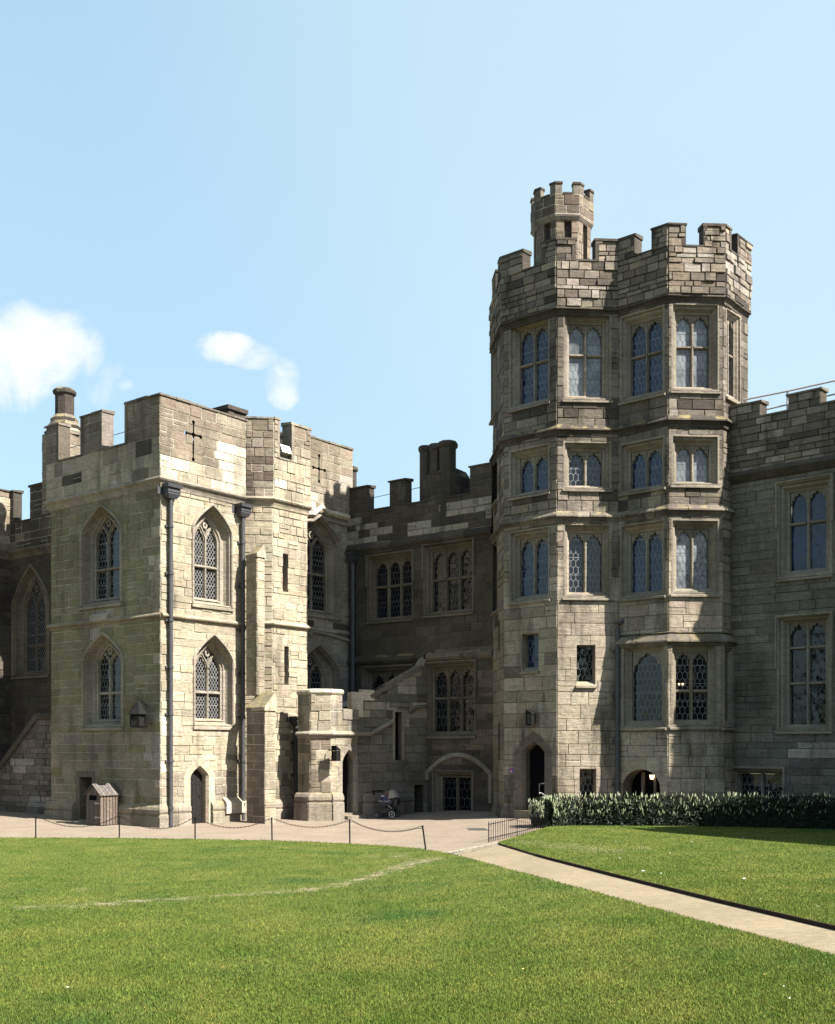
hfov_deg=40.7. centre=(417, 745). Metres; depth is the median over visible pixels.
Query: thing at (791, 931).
gravel path
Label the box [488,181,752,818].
bay tower
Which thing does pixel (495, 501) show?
window
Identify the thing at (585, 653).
window
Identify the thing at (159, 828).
chain
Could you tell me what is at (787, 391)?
safety rail
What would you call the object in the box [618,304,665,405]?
window
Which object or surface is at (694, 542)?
window
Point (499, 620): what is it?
slit window
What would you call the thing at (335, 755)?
wall lantern
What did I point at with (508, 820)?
railing
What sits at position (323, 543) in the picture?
window
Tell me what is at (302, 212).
sky
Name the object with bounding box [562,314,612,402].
window
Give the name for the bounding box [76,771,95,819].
doorway
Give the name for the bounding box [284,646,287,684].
slit window
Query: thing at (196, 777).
door
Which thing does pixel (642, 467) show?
window
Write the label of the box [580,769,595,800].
window
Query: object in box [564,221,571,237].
turret window
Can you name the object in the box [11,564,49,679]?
window
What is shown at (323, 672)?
window
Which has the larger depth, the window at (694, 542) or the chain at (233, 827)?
the window at (694, 542)
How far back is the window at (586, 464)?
38.62 m
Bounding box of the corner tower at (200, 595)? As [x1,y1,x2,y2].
[42,387,353,827]
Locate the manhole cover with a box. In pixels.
[467,828,487,829]
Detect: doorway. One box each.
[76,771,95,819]
[414,785,422,811]
[530,745,544,800]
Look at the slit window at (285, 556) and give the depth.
43.16 m
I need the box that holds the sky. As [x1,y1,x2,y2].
[0,0,834,519]
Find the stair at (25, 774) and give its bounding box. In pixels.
[0,713,50,813]
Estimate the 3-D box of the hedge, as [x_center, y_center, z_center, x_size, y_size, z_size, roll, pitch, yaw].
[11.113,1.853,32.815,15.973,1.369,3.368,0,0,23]
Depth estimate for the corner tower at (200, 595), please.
41.65 m
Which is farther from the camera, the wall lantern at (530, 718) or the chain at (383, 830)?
the wall lantern at (530, 718)
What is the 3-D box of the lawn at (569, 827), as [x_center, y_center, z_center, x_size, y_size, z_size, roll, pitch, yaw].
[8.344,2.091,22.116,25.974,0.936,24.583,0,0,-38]
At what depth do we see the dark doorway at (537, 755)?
39.22 m
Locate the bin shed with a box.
[84,783,120,825]
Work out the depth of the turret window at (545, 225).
40.35 m
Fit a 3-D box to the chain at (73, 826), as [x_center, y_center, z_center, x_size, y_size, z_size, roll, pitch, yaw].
[-10.356,2.331,34.314,2.376,0.335,0.044,0,0,0]
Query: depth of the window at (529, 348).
39.48 m
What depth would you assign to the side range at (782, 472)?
36.65 m
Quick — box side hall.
[0,482,50,760]
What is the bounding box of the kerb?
[447,842,500,854]
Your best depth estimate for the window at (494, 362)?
42.82 m
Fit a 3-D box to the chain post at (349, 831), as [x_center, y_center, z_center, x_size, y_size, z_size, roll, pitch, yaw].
[-1.967,2.526,32.584,0.202,0.788,0.066,0,0,0]
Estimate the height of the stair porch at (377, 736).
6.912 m
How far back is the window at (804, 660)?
36.40 m
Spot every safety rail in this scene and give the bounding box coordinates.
[743,380,834,409]
[767,393,834,409]
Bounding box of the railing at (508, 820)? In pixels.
[488,810,549,841]
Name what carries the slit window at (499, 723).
in the bay tower at (619, 376)
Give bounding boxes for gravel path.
[458,840,834,953]
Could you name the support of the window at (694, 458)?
in the bay tower at (619, 376)
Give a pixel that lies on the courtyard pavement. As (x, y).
(445, 831)
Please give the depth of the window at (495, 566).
42.79 m
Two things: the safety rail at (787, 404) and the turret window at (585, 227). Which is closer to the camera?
the safety rail at (787, 404)
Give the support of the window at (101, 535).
in the corner tower at (200, 595)
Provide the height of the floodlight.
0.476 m
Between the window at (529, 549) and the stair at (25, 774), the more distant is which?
the stair at (25, 774)
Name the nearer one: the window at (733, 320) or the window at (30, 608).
the window at (733, 320)
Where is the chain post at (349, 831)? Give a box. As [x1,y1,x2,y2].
[346,819,352,843]
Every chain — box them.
[39,817,114,826]
[123,817,190,828]
[198,818,268,828]
[275,819,344,827]
[353,821,418,831]
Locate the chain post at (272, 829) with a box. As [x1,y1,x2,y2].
[271,817,274,840]
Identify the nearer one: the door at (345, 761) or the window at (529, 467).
the window at (529, 467)
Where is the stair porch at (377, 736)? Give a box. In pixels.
[287,657,427,820]
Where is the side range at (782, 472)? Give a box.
[729,387,834,803]
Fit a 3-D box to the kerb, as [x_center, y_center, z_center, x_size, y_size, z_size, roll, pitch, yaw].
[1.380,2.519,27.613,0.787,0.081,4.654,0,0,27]
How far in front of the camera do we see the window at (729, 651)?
37.65 m
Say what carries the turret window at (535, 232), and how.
in the bay tower at (619, 376)
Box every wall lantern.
[129,696,146,727]
[328,745,340,760]
[526,709,534,724]
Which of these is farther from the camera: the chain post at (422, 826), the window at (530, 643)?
the window at (530, 643)
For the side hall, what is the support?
on the courtyard pavement
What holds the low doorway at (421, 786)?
in the stair porch at (377, 736)
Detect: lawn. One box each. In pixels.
[0,838,834,1023]
[499,825,834,922]
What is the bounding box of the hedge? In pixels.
[528,792,834,828]
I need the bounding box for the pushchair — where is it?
[372,789,399,817]
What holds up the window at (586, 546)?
in the bay tower at (619, 376)
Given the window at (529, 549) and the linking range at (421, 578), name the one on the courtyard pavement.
the linking range at (421, 578)
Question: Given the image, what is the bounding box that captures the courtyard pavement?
[0,803,769,853]
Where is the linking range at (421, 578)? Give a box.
[345,440,496,811]
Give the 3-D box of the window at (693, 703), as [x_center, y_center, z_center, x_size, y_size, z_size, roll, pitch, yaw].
[9.114,-1.955,37.282,1.654,2.864,0.594,0,0,0]
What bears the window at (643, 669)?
in the bay tower at (619, 376)
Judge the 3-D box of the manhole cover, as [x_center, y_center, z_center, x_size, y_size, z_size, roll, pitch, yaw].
[1.867,2.616,35.227,0.543,0.063,1.576,0,0,-5]
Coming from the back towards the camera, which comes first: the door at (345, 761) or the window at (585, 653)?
the door at (345, 761)
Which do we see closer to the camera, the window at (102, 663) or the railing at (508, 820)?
the railing at (508, 820)
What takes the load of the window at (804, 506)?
in the side range at (782, 472)
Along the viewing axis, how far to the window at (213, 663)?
41.63 m
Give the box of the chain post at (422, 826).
[418,825,425,848]
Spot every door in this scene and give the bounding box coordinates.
[191,769,201,823]
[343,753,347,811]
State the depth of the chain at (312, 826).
32.96 m
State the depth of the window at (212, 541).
41.59 m
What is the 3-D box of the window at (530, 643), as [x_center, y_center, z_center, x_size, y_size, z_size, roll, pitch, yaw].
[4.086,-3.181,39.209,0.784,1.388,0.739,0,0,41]
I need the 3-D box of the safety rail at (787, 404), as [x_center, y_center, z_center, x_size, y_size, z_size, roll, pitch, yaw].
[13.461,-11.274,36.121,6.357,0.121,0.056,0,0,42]
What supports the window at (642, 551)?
in the bay tower at (619, 376)
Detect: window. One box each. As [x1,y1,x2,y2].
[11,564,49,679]
[79,504,122,609]
[81,631,123,730]
[191,503,233,611]
[192,633,235,729]
[282,554,287,591]
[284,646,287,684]
[307,513,341,620]
[307,643,339,688]
[361,664,413,689]
[365,549,413,624]
[393,709,403,759]
[421,538,474,617]
[424,659,476,737]
[432,770,472,811]
[489,351,497,425]
[490,541,497,616]
[491,459,497,507]
[499,620,499,650]
[499,723,499,759]
[507,318,550,412]
[507,442,549,500]
[507,525,550,604]
[519,633,539,673]
[535,232,536,264]
[544,223,549,240]
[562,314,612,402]
[562,441,612,491]
[562,523,612,600]
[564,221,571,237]
[575,645,596,687]
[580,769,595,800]
[583,224,586,258]
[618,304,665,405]
[618,435,665,496]
[618,519,665,601]
[620,646,665,730]
[669,645,718,729]
[670,302,720,393]
[670,434,720,487]
[670,518,720,596]
[721,645,735,730]
[725,307,740,403]
[733,766,784,803]
[775,472,833,582]
[775,611,833,733]
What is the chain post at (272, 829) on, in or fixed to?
on the courtyard pavement
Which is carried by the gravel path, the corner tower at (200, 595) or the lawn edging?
the lawn edging
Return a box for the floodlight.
[280,444,291,458]
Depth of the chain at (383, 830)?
30.67 m
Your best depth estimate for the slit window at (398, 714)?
44.11 m
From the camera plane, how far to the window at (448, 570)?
44.19 m
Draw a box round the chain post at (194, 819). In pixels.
[192,817,197,838]
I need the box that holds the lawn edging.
[499,844,834,929]
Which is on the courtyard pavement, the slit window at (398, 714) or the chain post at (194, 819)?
the chain post at (194, 819)
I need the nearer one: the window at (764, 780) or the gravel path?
the gravel path
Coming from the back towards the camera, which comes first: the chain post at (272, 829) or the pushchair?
the pushchair
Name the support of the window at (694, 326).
in the bay tower at (619, 376)
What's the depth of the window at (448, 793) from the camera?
44.12 m

